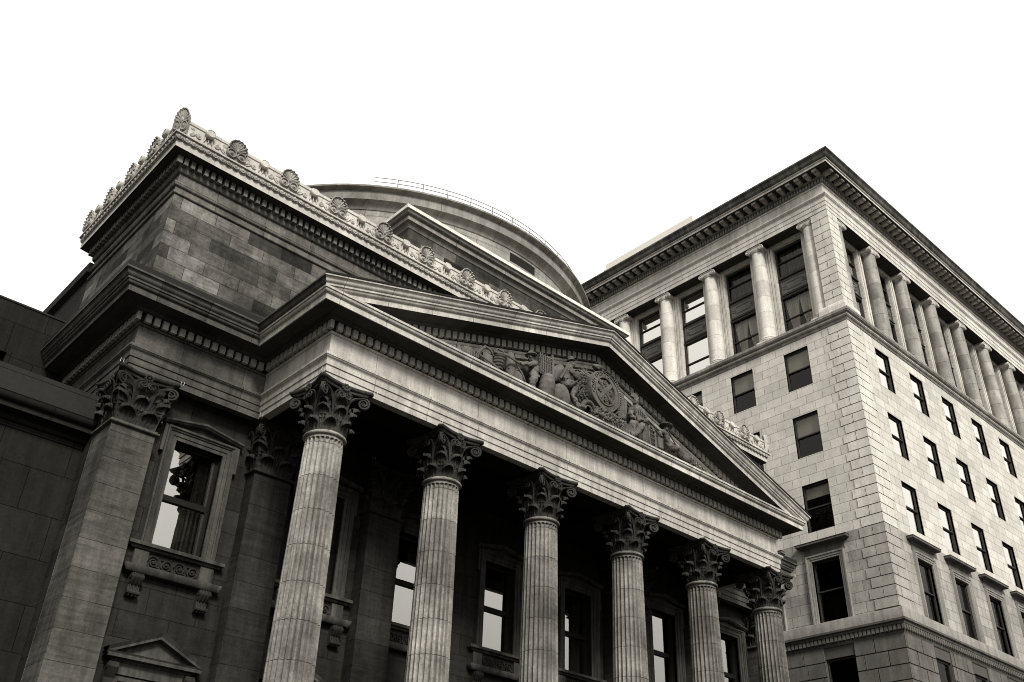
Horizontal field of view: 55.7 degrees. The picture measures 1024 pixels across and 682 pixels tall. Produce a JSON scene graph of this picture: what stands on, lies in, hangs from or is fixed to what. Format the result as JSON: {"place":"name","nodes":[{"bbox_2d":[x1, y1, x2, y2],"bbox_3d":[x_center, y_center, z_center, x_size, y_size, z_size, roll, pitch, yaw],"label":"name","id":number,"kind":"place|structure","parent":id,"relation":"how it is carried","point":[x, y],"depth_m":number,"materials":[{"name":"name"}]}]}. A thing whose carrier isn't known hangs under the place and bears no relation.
{"place":"outdoors","nodes":[
{"label":"outdoors","id":0,"kind":"place"},
{"bbox_2d":[0,295,101,681],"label":"side wing","id":1,"kind":"structure","parent":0,"point":[48,422],"depth_m":24.81,"materials":[{"name":"grey stone"}]},
{"bbox_2d":[14,107,811,681],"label":"bank building","id":2,"kind":"structure","parent":0,"point":[358,433],"depth_m":29.41,"materials":[{"name":"stone"}]},
{"bbox_2d":[100,633,204,681],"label":"lower window","id":3,"kind":"structure","parent":2,"relation":"in","point":[154,658],"depth_m":23.56,"materials":[{"name":"stone"}]},
{"bbox_2d":[122,417,244,615],"bbox_3d":[-8.826,4.616,25.953,2.640,5.116,0.891,28,-40,-34],"label":"window","id":4,"kind":"structure","parent":2,"relation":"in","point":[149,559],"depth_m":26.00,"materials":[{"name":"stone"}]},
{"bbox_2d":[259,673,325,681],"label":"lower window","id":5,"kind":"structure","parent":2,"relation":"in","point":[317,678],"depth_m":26.29,"materials":[{"name":"stone"}]},
{"bbox_2d":[269,464,363,648],"bbox_3d":[-5.799,6.205,28.270,2.640,5.116,0.891,28,-40,-34],"label":"window","id":6,"kind":"structure","parent":2,"relation":"in","point":[348,491],"depth_m":28.43,"materials":[{"name":"stone"}]},
{"bbox_2d":[389,512,420,653],"bbox_3d":[-3.434,8.033,31.002,2.640,5.116,0.891,28,-40,-34],"label":"window","id":7,"kind":"structure","parent":2,"relation":"in","point":[399,634],"depth_m":31.53,"materials":[{"name":"glass"}]},
{"bbox_2d":[466,542,523,681],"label":"window","id":8,"kind":"structure","parent":2,"relation":"in","point":[494,662],"depth_m":33.32,"materials":[{"name":"stone"}]},
{"bbox_2d":[558,571,606,681],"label":"window","id":9,"kind":"structure","parent":2,"relation":"in","point":[579,583],"depth_m":35.82,"materials":[{"name":"stone"}]},
{"bbox_2d":[648,593,685,681],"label":"window","id":10,"kind":"structure","parent":2,"relation":"in","point":[665,604],"depth_m":37.86,"materials":[{"name":"stone"}]},
{"bbox_2d":[719,617,748,681],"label":"window","id":11,"kind":"structure","parent":2,"relation":"in","point":[729,627],"depth_m":40.43,"materials":[{"name":"stone"}]},
{"bbox_2d":[0,0,1023,324],"label":"sky","id":12,"kind":"structure","parent":0,"point":[600,127],"materials":[{"name":"white"}]},
{"bbox_2d":[581,146,1023,681],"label":"office building","id":13,"kind":"structure","parent":0,"point":[841,334],"depth_m":54.49,"materials":[{"name":"stone"}]},
{"bbox_2d":[639,311,662,373],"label":"colonnade window","id":14,"kind":"structure","parent":13,"relation":"in","point":[649,326],"depth_m":64.02,"materials":[{"name":"glass"}]},
{"bbox_2d":[681,288,709,375],"bbox_3d":[11.607,-0.302,60.926,0.260,6.600,1.960,28,-40,-34],"label":"colonnade window","id":15,"kind":"structure","parent":13,"relation":"in","point":[692,305],"depth_m":61.13,"materials":[{"name":"glass"}]},
{"bbox_2d":[694,392,702,403],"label":"window","id":16,"kind":"structure","parent":13,"relation":"in","point":[699,395],"depth_m":57.62,"materials":[{"name":"glass"}]},
{"bbox_2d":[726,264,758,354],"bbox_3d":[14.105,-1.613,58.713,0.430,6.600,1.960,28,-40,-34],"label":"colonnade window","id":17,"kind":"structure","parent":13,"relation":"in","point":[742,305],"depth_m":58.99,"materials":[{"name":"glass"}]},
{"bbox_2d":[732,370,754,413],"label":"window","id":18,"kind":"structure","parent":13,"relation":"in","point":[744,383],"depth_m":55.46,"materials":[{"name":"glass"}]},
{"bbox_2d":[774,238,812,331],"bbox_3d":[16.542,-2.956,56.452,0.430,6.600,1.960,28,-40,-34],"label":"colonnade window","id":19,"kind":"structure","parent":13,"relation":"in","point":[793,281],"depth_m":56.70,"materials":[{"name":"glass"}]},
{"bbox_2d":[785,347,809,391],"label":"window","id":20,"kind":"structure","parent":13,"relation":"in","point":[797,361],"depth_m":53.19,"materials":[{"name":"glass"}]},
{"bbox_2d":[794,411,820,458],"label":"window","id":21,"kind":"structure","parent":13,"relation":"in","point":[808,425],"depth_m":51.05,"materials":[{"name":"glass"}]},
{"bbox_2d":[803,480,832,532],"bbox_3d":[15.424,8.311,48.553,0.140,2.530,1.520,28,-40,-34],"label":"window","id":22,"kind":"structure","parent":13,"relation":"in","point":[819,489],"depth_m":49.02,"materials":[{"name":"glass"}]},
{"bbox_2d":[813,557,846,622],"bbox_3d":[15.282,11.898,46.269,0.130,3.000,1.520,28,-40,-34],"label":"window","id":23,"kind":"structure","parent":13,"relation":"in","point":[836,558],"depth_m":46.66,"materials":[{"name":"paint"}]},
{"bbox_2d":[827,655,859,681],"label":"window","id":24,"kind":"structure","parent":13,"relation":"in","point":[849,657],"depth_m":44.60,"materials":[{"name":"paint"}]},
{"bbox_2d":[845,247,864,317],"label":"colonnade window","id":25,"kind":"structure","parent":13,"relation":"in","point":[855,281],"depth_m":57.13,"materials":[{"name":"glass"}]},
{"bbox_2d":[875,350,893,392],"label":"window","id":26,"kind":"structure","parent":13,"relation":"in","point":[881,360],"depth_m":52.89,"materials":[{"name":"glass"}]},
{"bbox_2d":[879,275,897,342],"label":"colonnade window","id":27,"kind":"structure","parent":13,"relation":"in","point":[888,306],"depth_m":59.22,"materials":[{"name":"glass"}]},
{"bbox_2d":[888,415,906,458],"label":"window","id":28,"kind":"structure","parent":13,"relation":"in","point":[896,432],"depth_m":50.74,"materials":[{"name":"glass"}]},
{"bbox_2d":[901,483,922,534],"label":"window","id":29,"kind":"structure","parent":13,"relation":"in","point":[913,516],"depth_m":48.59,"materials":[{"name":"glass"}]},
{"bbox_2d":[910,376,926,415],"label":"window","id":30,"kind":"structure","parent":13,"relation":"in","point":[917,391],"depth_m":55.00,"materials":[{"name":"glass"}]},
{"bbox_2d":[911,301,928,366],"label":"colonnade window","id":31,"kind":"structure","parent":13,"relation":"in","point":[914,309],"depth_m":61.39,"materials":[{"name":"glass"}]},
{"bbox_2d":[918,561,940,623],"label":"window","id":32,"kind":"structure","parent":13,"relation":"in","point":[924,565],"depth_m":46.51,"materials":[{"name":"paint"}]},
{"bbox_2d":[923,438,941,480],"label":"window","id":33,"kind":"structure","parent":13,"relation":"in","point":[930,450],"depth_m":52.85,"materials":[{"name":"glass"}]},
{"bbox_2d":[936,659,952,681],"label":"window","id":34,"kind":"structure","parent":13,"relation":"in","point":[939,661],"depth_m":44.54,"materials":[{"name":"paint"}]},
{"bbox_2d":[938,505,957,553],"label":"window","id":35,"kind":"structure","parent":13,"relation":"in","point":[944,514],"depth_m":50.70,"materials":[{"name":"glass"}]},
{"bbox_2d":[940,325,956,386],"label":"colonnade window","id":36,"kind":"structure","parent":13,"relation":"in","point":[948,352],"depth_m":63.64,"materials":[{"name":"glass"}]},
{"bbox_2d":[942,399,958,437],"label":"window","id":37,"kind":"structure","parent":13,"relation":"in","point":[950,419],"depth_m":57.10,"materials":[{"name":"glass"}]},
{"bbox_2d":[956,460,973,500],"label":"window","id":38,"kind":"structure","parent":13,"relation":"in","point":[962,470],"depth_m":54.96,"materials":[{"name":"glass"}]},
{"bbox_2d":[955,580,976,639],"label":"window","id":39,"kind":"structure","parent":13,"relation":"in","point":[968,612],"depth_m":48.68,"materials":[{"name":"paint"}]},
{"bbox_2d":[968,348,983,406],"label":"colonnade window","id":40,"kind":"structure","parent":13,"relation":"in","point":[968,348],"depth_m":65.79,"materials":[{"name":"paint"}]},
{"bbox_2d":[971,420,987,457],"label":"window","id":41,"kind":"structure","parent":13,"relation":"in","point":[977,430],"depth_m":59.21,"materials":[{"name":"glass"}]},
{"bbox_2d":[974,674,986,681],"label":"window","id":42,"kind":"structure","parent":13,"relation":"in","point":[978,677],"depth_m":46.62,"materials":[{"name":"paint"}]},
{"bbox_2d":[971,525,990,571],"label":"window","id":43,"kind":"structure","parent":13,"relation":"in","point":[977,533],"depth_m":52.81,"materials":[{"name":"glass"}]},
{"bbox_2d":[986,480,1003,519],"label":"window","id":44,"kind":"structure","parent":13,"relation":"in","point":[992,489],"depth_m":57.06,"materials":[{"name":"glass"}]},
{"bbox_2d":[989,597,1010,654],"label":"window","id":45,"kind":"structure","parent":13,"relation":"in","point":[1003,629],"depth_m":50.73,"materials":[{"name":"paint"}]},
{"bbox_2d":[999,440,1014,476],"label":"window","id":46,"kind":"structure","parent":13,"relation":"in","point":[1004,448],"depth_m":61.31,"materials":[{"name":"glass"}]},
{"bbox_2d":[1002,543,1020,588],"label":"window","id":47,"kind":"structure","parent":13,"relation":"in","point":[1007,550],"depth_m":54.92,"materials":[{"name":"glass"}]},
{"bbox_2d":[1014,498,1023,532],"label":"window","id":48,"kind":"structure","parent":13,"relation":"in","point":[1019,505],"depth_m":59.32,"materials":[{"name":"glass"}]}
]}

